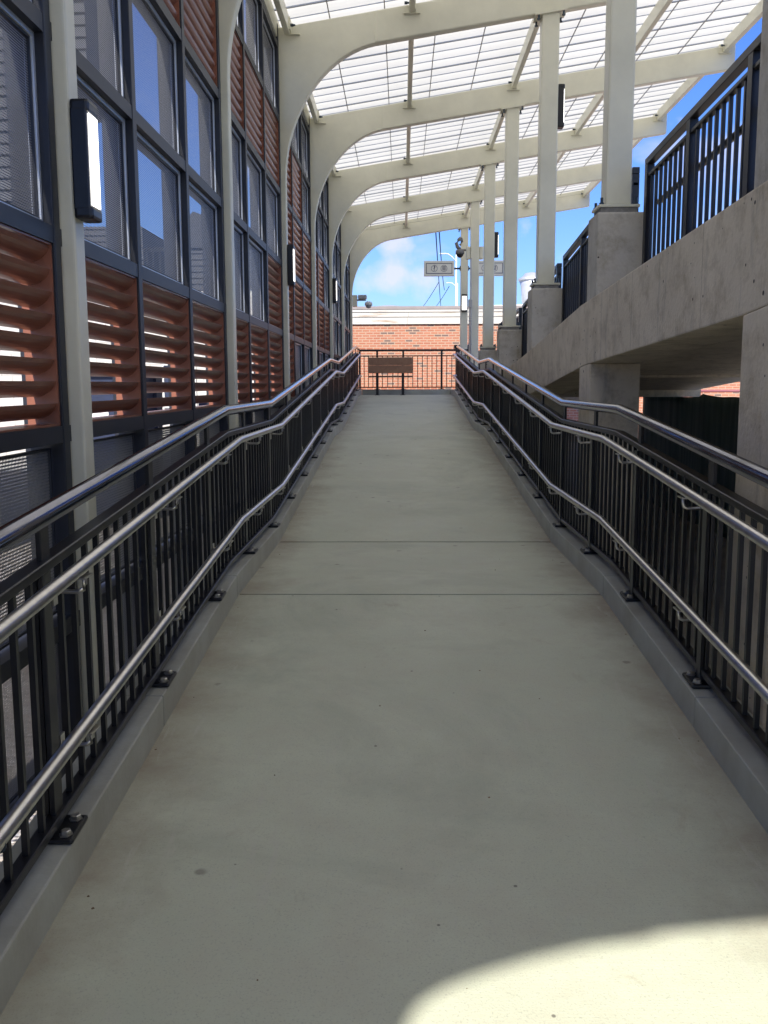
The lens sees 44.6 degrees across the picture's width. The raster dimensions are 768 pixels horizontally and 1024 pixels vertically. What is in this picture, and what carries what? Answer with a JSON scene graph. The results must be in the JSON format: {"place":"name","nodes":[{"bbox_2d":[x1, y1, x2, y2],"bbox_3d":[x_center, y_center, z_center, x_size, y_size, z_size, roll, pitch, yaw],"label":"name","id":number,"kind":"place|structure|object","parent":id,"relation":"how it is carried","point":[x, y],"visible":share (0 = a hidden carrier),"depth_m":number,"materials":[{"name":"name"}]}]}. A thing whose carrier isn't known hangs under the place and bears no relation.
{"place":"outdoors","nodes":[
{"label":"outdoors","id":0,"kind":"place"},
{"bbox_2d":[0,212,254,471],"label":"block building","id":1,"kind":"structure","parent":0,"point":[10,401],"depth_m":17.48,"materials":[{"name":"grey"}]},
{"bbox_2d":[162,364,196,407],"bbox_3d":[-3.816,-2.355,17.494,0.624,0.820,0.044,0,8,1],"label":"window","id":2,"kind":"structure","parent":1,"relation":"in","point":[165,394],"depth_m":17.49,"materials":[{"name":"white glass"}]},
{"bbox_2d":[83,0,761,305],"label":"sky","id":3,"kind":"structure","parent":0,"point":[392,273],"materials":[{"name":"blue"}]},
{"bbox_2d":[435,233,440,304],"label":"power line","id":4,"kind":"object","parent":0,"point":[437,260],"visible":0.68,"depth_m":55.02,"materials":[{"name":"grey metal"}]},
{"bbox_2d":[439,232,444,289],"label":"power line","id":5,"kind":"object","parent":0,"point":[440,253],"visible":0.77,"depth_m":51.88,"materials":[{"name":"grey metal"}]},
{"bbox_2d":[352,304,739,441],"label":"brick building","id":6,"kind":"structure","parent":0,"point":[406,327],"depth_m":26.03,"materials":[{"name":"orange brick"}]},
{"bbox_2d":[518,272,535,303],"bbox_3d":[4.547,-6.884,28.752,0.860,0.930,0.860,0,8,1],"label":"roof vent","id":7,"kind":"object","parent":6,"relation":"on","point":[526,279],"visible":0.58,"depth_m":28.50,"materials":[{"name":"white metal"}]},
{"bbox_2d":[567,463,726,677],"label":"pavement","id":8,"kind":"structure","parent":0,"point":[722,592],"depth_m":8.26,"materials":[{"name":"grey concrete"}]},
{"bbox_2d":[0,389,767,1023],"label":"ramp","id":9,"kind":"structure","parent":8,"relation":"on","point":[432,581],"depth_m":3.00,"materials":[{"name":"grey concrete"}]},
{"bbox_2d":[0,346,360,914],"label":"guard rail","id":10,"kind":"object","parent":9,"relation":"on","point":[272,455],"visible":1,"depth_m":3.23,"materials":[{"name":"black metal"}]},
{"bbox_2d":[368,357,412,394],"bbox_3d":[0.145,-2.982,20.587,0.980,0.815,0.480,0,8,1],"label":"bench","id":11,"kind":"object","parent":9,"relation":"on","point":[377,365],"visible":1,"depth_m":20.33,"materials":[{"name":"brown wood"}]},
{"bbox_2d":[359,349,467,388],"bbox_3d":[0.778,-3.220,21.128,2.770,0.893,0.100,0,8,1],"label":"guard rail","id":12,"kind":"object","parent":9,"relation":"on","point":[402,355],"visible":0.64,"depth_m":21.10,"materials":[{"name":"black metal"}]},
{"bbox_2d":[454,345,467,388],"bbox_3d":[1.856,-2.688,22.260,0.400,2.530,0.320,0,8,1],"label":"railing post","id":13,"kind":"object","parent":9,"relation":"on","point":[455,347],"visible":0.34,"depth_m":22.05,"materials":[{"name":"black metal"}]},
{"bbox_2d":[452,345,767,756],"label":"guard rail","id":14,"kind":"object","parent":9,"relation":"on","point":[533,434],"visible":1,"depth_m":4.35,"materials":[{"name":"black metal"}]},
{"bbox_2d":[49,0,762,741],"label":"canopy","id":15,"kind":"object","parent":8,"relation":"on","point":[431,116],"visible":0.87,"depth_m":11.24,"materials":[{"name":"white metal"}]},
{"bbox_2d":[70,98,101,222],"bbox_3d":[-1.044,-1.227,3.284,0.066,0.400,0.115,0,8,1],"label":"wall lamp","id":16,"kind":"object","parent":15,"relation":"attached to","point":[85,155],"visible":1,"depth_m":3.24,"materials":[{"name":"black paint"}]},
{"bbox_2d":[287,244,294,285],"bbox_3d":[-0.928,-2.467,9.372,0.066,0.400,0.115,0,8,1],"label":"wall lamp","id":17,"kind":"object","parent":15,"relation":"attached to","point":[291,262],"visible":1,"depth_m":9.32,"materials":[{"name":"black"}]},
{"bbox_2d":[333,278,336,302],"bbox_3d":[-0.812,-3.653,15.466,0.066,0.400,0.115,0,8,1],"label":"wall lamp","id":18,"kind":"object","parent":15,"relation":"attached to","point":[334,290],"visible":1,"depth_m":15.41,"materials":[{"name":"black"}]},
{"bbox_2d":[352,295,371,307],"bbox_3d":[-0.498,-4.863,21.660,0.460,0.300,0.210,0,8,1],"label":"security camera","id":19,"kind":"object","parent":15,"relation":"attached to","point":[368,304],"visible":1,"depth_m":21.60,"materials":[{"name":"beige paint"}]},
{"bbox_2d":[424,261,460,276],"bbox_3d":[1.336,-5.569,21.422,0.842,0.340,0.120,0,8,1],"label":"station sign","id":20,"kind":"object","parent":15,"relation":"attached to","point":[438,268],"visible":1,"depth_m":21.38,"materials":[{"name":"white metal"}]},
{"bbox_2d":[455,237,465,257],"bbox_3d":[1.523,-5.186,18.327,0.273,0.407,0.169,3,8,22],"label":"security camera","id":21,"kind":"object","parent":15,"relation":"attached to","point":[459,252],"visible":1,"depth_m":18.31,"materials":[{"name":"black paint"}]},
{"bbox_2d":[461,294,466,311],"bbox_3d":[1.835,-4.776,21.402,0.130,0.400,0.066,0,8,1],"label":"wall lamp","id":22,"kind":"object","parent":15,"relation":"attached to","point":[463,302],"visible":1,"depth_m":21.38,"materials":[{"name":"black paint"}]},
{"bbox_2d":[466,246,483,259],"bbox_3d":[1.821,-5.075,18.351,0.430,0.240,0.140,0,8,1],"label":"junction box","id":23,"kind":"object","parent":15,"relation":"attached to","point":[480,252],"visible":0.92,"depth_m":18.29,"materials":[{"name":"beige paint"}]},
{"bbox_2d":[468,260,502,275],"bbox_3d":[2.334,-5.570,21.403,0.842,0.340,0.120,0,8,1],"label":"station sign","id":24,"kind":"object","parent":15,"relation":"attached to","point":[498,267],"visible":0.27,"depth_m":21.35,"materials":[{"name":"white metal"}]},
{"bbox_2d":[494,232,498,257],"bbox_3d":[1.837,-4.369,15.318,0.066,0.400,0.115,0,8,1],"label":"wall lamp","id":25,"kind":"object","parent":15,"relation":"attached to","point":[496,244],"visible":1,"depth_m":15.26,"materials":[{"name":"black"}]},
{"bbox_2d":[558,84,564,129],"bbox_3d":[1.718,-3.946,9.119,0.066,0.400,0.115,0,8,1],"label":"wall lamp","id":26,"kind":"object","parent":15,"relation":"attached to","point":[561,93],"visible":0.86,"depth_m":9.06,"materials":[{"name":"black metal"}]},
{"bbox_2d":[478,0,767,729],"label":"concrete wall","id":27,"kind":"structure","parent":8,"relation":"on","point":[705,284],"depth_m":4.54,"materials":[{"name":"grey concrete"}]},
{"bbox_2d":[468,258,471,360],"bbox_3d":[1.685,-3.614,18.351,0.075,2.660,0.080,0,8,1],"label":"conduit","id":28,"kind":"object","parent":27,"relation":"attached to","point":[470,312],"visible":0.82,"depth_m":18.31,"materials":[{"name":"grey metal"}]},
{"bbox_2d":[498,307,521,329],"bbox_3d":[1.902,-2.457,14.023,0.119,0.969,2.771,0,8,1],"label":"guard rail","id":29,"kind":"object","parent":27,"relation":"on","point":[519,316],"visible":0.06,"depth_m":12.62,"materials":[{"name":"black metal"}]},
{"bbox_2d":[521,263,561,357],"bbox_3d":[1.843,-2.169,10.934,0.119,1.093,2.773,0,8,1],"label":"guard rail","id":30,"kind":"object","parent":27,"relation":"on","point":[558,270],"visible":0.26,"depth_m":12.03,"materials":[{"name":"black metal"}]},
{"bbox_2d":[561,167,639,322],"bbox_3d":[1.784,-1.982,7.832,0.119,1.129,2.772,0,8,1],"label":"guard rail","id":31,"kind":"object","parent":27,"relation":"on","point":[574,284],"visible":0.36,"depth_m":8.50,"materials":[{"name":"black metal"}]},
{"bbox_2d":[564,338,741,399],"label":"ceiling","id":32,"kind":"structure","parent":27,"relation":"attached to","point":[692,373],"depth_m":8.73,"materials":[{"name":"concrete"}]},
{"bbox_2d":[642,32,761,263],"bbox_3d":[1.724,-1.729,4.738,0.119,0.987,2.772,0,8,1],"label":"guard rail","id":33,"kind":"object","parent":27,"relation":"on","point":[690,124],"visible":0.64,"depth_m":4.95,"materials":[{"name":"black metal"}]},
{"bbox_2d":[643,397,644,413],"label":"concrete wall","id":34,"kind":"structure","parent":8,"relation":"on","point":[643,405],"depth_m":13.76,"materials":[{"name":"grey concrete"}]},
{"bbox_2d":[642,394,738,538],"bbox_3d":[3.568,0.037,6.145,0.102,1.520,14.301,0,8,1],"label":"netting fence","id":35,"kind":"object","parent":8,"relation":"on","point":[713,420],"visible":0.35,"depth_m":10.82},
{"bbox_2d":[701,390,739,391],"bbox_3d":[9.139,-2.029,20.242,5.500,1.720,0.060,0,8,1],"label":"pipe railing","id":36,"kind":"object","parent":8,"relation":"on","point":[720,390],"depth_m":20.17,"materials":[{"name":"red"}]},
{"bbox_3d":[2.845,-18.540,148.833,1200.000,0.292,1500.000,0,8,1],"label":"ground","id":37,"kind":"structure","parent":0,"visible":0},
{"bbox_2d":[0,471,203,862],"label":"gravel","id":38,"kind":"structure","parent":37,"relation":"on","point":[15,838],"depth_m":6.56,"materials":[{"name":"grey gravel"}]},
{"bbox_2d":[0,0,101,203],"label":"clapboard house","id":39,"kind":"structure","parent":38,"relation":"on","point":[93,28],"depth_m":9.13,"materials":[{"name":"grey"}]},
{"bbox_2d":[90,376,162,514],"bbox_3d":[-3.163,-0.852,11.351,0.660,1.780,2.040,0,8,1],"label":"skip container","id":40,"kind":"object","parent":38,"relation":"on","point":[106,397],"visible":0.03,"depth_m":10.49,"materials":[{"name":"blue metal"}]},
{"bbox_2d":[0,0,350,839],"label":"screen wall","id":41,"kind":"structure","parent":38,"relation":"on","point":[130,294],"depth_m":4.43,"materials":[{"name":"brown wood"}]},
{"bbox_2d":[0,0,42,220],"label":"window","id":42,"kind":"structure","parent":41,"relation":"in","point":[6,14],"depth_m":3.04,"materials":[{"name":"glass"}]},
{"bbox_2d":[73,0,123,96],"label":"window","id":43,"kind":"structure","parent":41,"relation":"in","point":[118,81],"depth_m":3.91,"materials":[{"name":"glass"}]},
{"bbox_2d":[77,74,130,260],"bbox_3d":[-1.165,-1.357,3.689,0.030,0.620,0.968,0,8,1],"label":"window","id":44,"kind":"structure","parent":41,"relation":"in","point":[82,85],"depth_m":4.00,"materials":[{"name":"glass"}]},
{"bbox_2d":[132,0,179,154],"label":"window","id":45,"kind":"structure","parent":41,"relation":"in","point":[146,4],"depth_m":4.73,"materials":[{"name":"glass"}]},
{"bbox_2d":[137,131,183,284],"bbox_3d":[-1.145,-1.497,4.713,0.030,0.620,0.968,0,8,1],"label":"window","id":46,"kind":"structure","parent":41,"relation":"in","point":[141,140],"depth_m":4.80,"materials":[{"name":"glass"}]},
{"bbox_2d":[185,56,215,191],"bbox_3d":[-1.128,-2.311,5.644,0.030,0.620,0.968,0,8,1],"label":"window","id":47,"kind":"structure","parent":41,"relation":"in","point":[188,66],"depth_m":5.78,"materials":[{"name":"glass"}]},
{"bbox_2d":[189,181,218,300],"bbox_3d":[-1.125,-1.637,5.736,0.030,0.620,0.968,0,8,1],"label":"window","id":48,"kind":"structure","parent":41,"relation":"in","point":[202,198],"depth_m":5.87,"materials":[{"name":"glass"}]},
{"bbox_2d":[231,126,242,219],"bbox_3d":[-1.108,-2.451,6.667,0.030,0.620,0.968,0,8,1],"label":"window","id":49,"kind":"structure","parent":41,"relation":"in","point":[234,135],"depth_m":7.08,"materials":[{"name":"glass"}]},
{"bbox_2d":[234,224,244,312],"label":"window","id":50,"kind":"structure","parent":41,"relation":"in","point":[240,252],"depth_m":7.18,"materials":[{"name":"glass"}]},
{"bbox_2d":[244,0,258,70],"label":"window","id":51,"kind":"structure","parent":41,"relation":"in","point":[255,19],"depth_m":7.82,"materials":[{"name":"glass"}]},
{"bbox_2d":[247,150,262,239],"bbox_3d":[-1.089,-2.590,7.691,0.030,0.620,0.968,0,8,1],"label":"window","id":52,"kind":"structure","parent":41,"relation":"in","point":[251,161],"depth_m":7.92,"materials":[{"name":"glass"}]},
{"bbox_2d":[249,238,263,320],"bbox_3d":[-1.086,-1.917,7.783,0.030,0.620,0.968,0,8,1],"label":"window","id":53,"kind":"structure","parent":41,"relation":"in","point":[252,245],"depth_m":8.02,"materials":[{"name":"glass"}]},
{"bbox_2d":[263,19,274,105],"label":"window","id":54,"kind":"structure","parent":41,"relation":"in","point":[272,72],"depth_m":8.77,"materials":[{"name":"glass"}]},
{"bbox_2d":[266,179,277,255],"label":"window","id":55,"kind":"structure","parent":41,"relation":"in","point":[274,206],"depth_m":8.97,"materials":[{"name":"glass"}]},
{"bbox_2d":[292,121,298,157],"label":"window","id":56,"kind":"structure","parent":41,"relation":"in","point":[296,144],"depth_m":11.02,"materials":[{"name":"glass"}]},
{"bbox_2d":[295,342,301,394],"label":"window","id":57,"kind":"structure","parent":41,"relation":"in","point":[299,352],"depth_m":11.21,"materials":[{"name":"glass"}]},
{"bbox_2d":[302,122,306,175],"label":"window","id":58,"kind":"structure","parent":41,"relation":"in","point":[303,128],"depth_m":11.92,"materials":[{"name":"glass"}]},
{"bbox_2d":[302,178,307,231],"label":"window","id":59,"kind":"structure","parent":41,"relation":"in","point":[305,197],"depth_m":12.08,"materials":[{"name":"glass"}]},
{"bbox_2d":[305,346,309,385],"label":"window","id":60,"kind":"structure","parent":41,"relation":"in","point":[307,348],"depth_m":12.26,"materials":[{"name":"glass"}]},
{"bbox_2d":[318,211,321,254],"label":"window","id":61,"kind":"structure","parent":41,"relation":"in","point":[319,216],"depth_m":14.08,"materials":[{"name":"glass"}]},
{"bbox_2d":[320,352,322,373],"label":"window","id":62,"kind":"structure","parent":41,"relation":"in","point":[321,354],"depth_m":14.40,"materials":[{"name":"glass"}]},
{"bbox_2d":[323,183,326,219],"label":"window","id":63,"kind":"structure","parent":41,"relation":"in","point":[324,190],"depth_m":15.10,"materials":[{"name":"glass"}]},
{"bbox_2d":[324,223,326,262],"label":"window","id":64,"kind":"structure","parent":41,"relation":"in","point":[325,233],"depth_m":15.19,"materials":[{"name":"glass"}]},
{"bbox_2d":[324,267,327,306],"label":"window","id":65,"kind":"structure","parent":41,"relation":"in","point":[325,271],"depth_m":15.28,"materials":[{"name":"glass"}]},
{"bbox_2d":[334,244,335,276],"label":"window","id":66,"kind":"structure","parent":41,"relation":"in","point":[334,244],"depth_m":17.25,"materials":[{"name":"glass"}]},
{"bbox_2d":[334,320,336,353],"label":"window","id":67,"kind":"structure","parent":41,"relation":"in","point":[334,320],"depth_m":17.45,"materials":[{"name":"glass"}]},
{"bbox_2d":[338,324,339,355],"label":"window","id":68,"kind":"structure","parent":41,"relation":"in","point":[338,324],"depth_m":18.45,"materials":[{"name":"glass"}]},
{"bbox_2d":[338,288,339,319],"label":"window","id":69,"kind":"structure","parent":41,"relation":"in","point":[338,288],"depth_m":18.36,"materials":[{"name":"glass"}]},
{"bbox_2d":[338,252,339,283],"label":"window","id":70,"kind":"structure","parent":41,"relation":"in","point":[338,252],"depth_m":18.29,"materials":[{"name":"glass"}]},
{"bbox_2d":[441,253,456,305],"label":"street lamp","id":71,"kind":"object","parent":37,"relation":"on","point":[456,278],"visible":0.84,"depth_m":87.70,"materials":[{"name":"white metal"}]},
{"bbox_2d":[446,282,457,305],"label":"street lamp","id":72,"kind":"object","parent":37,"relation":"on","point":[457,291],"visible":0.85,"depth_m":146.38,"materials":[{"name":"white metal"}]}
]}

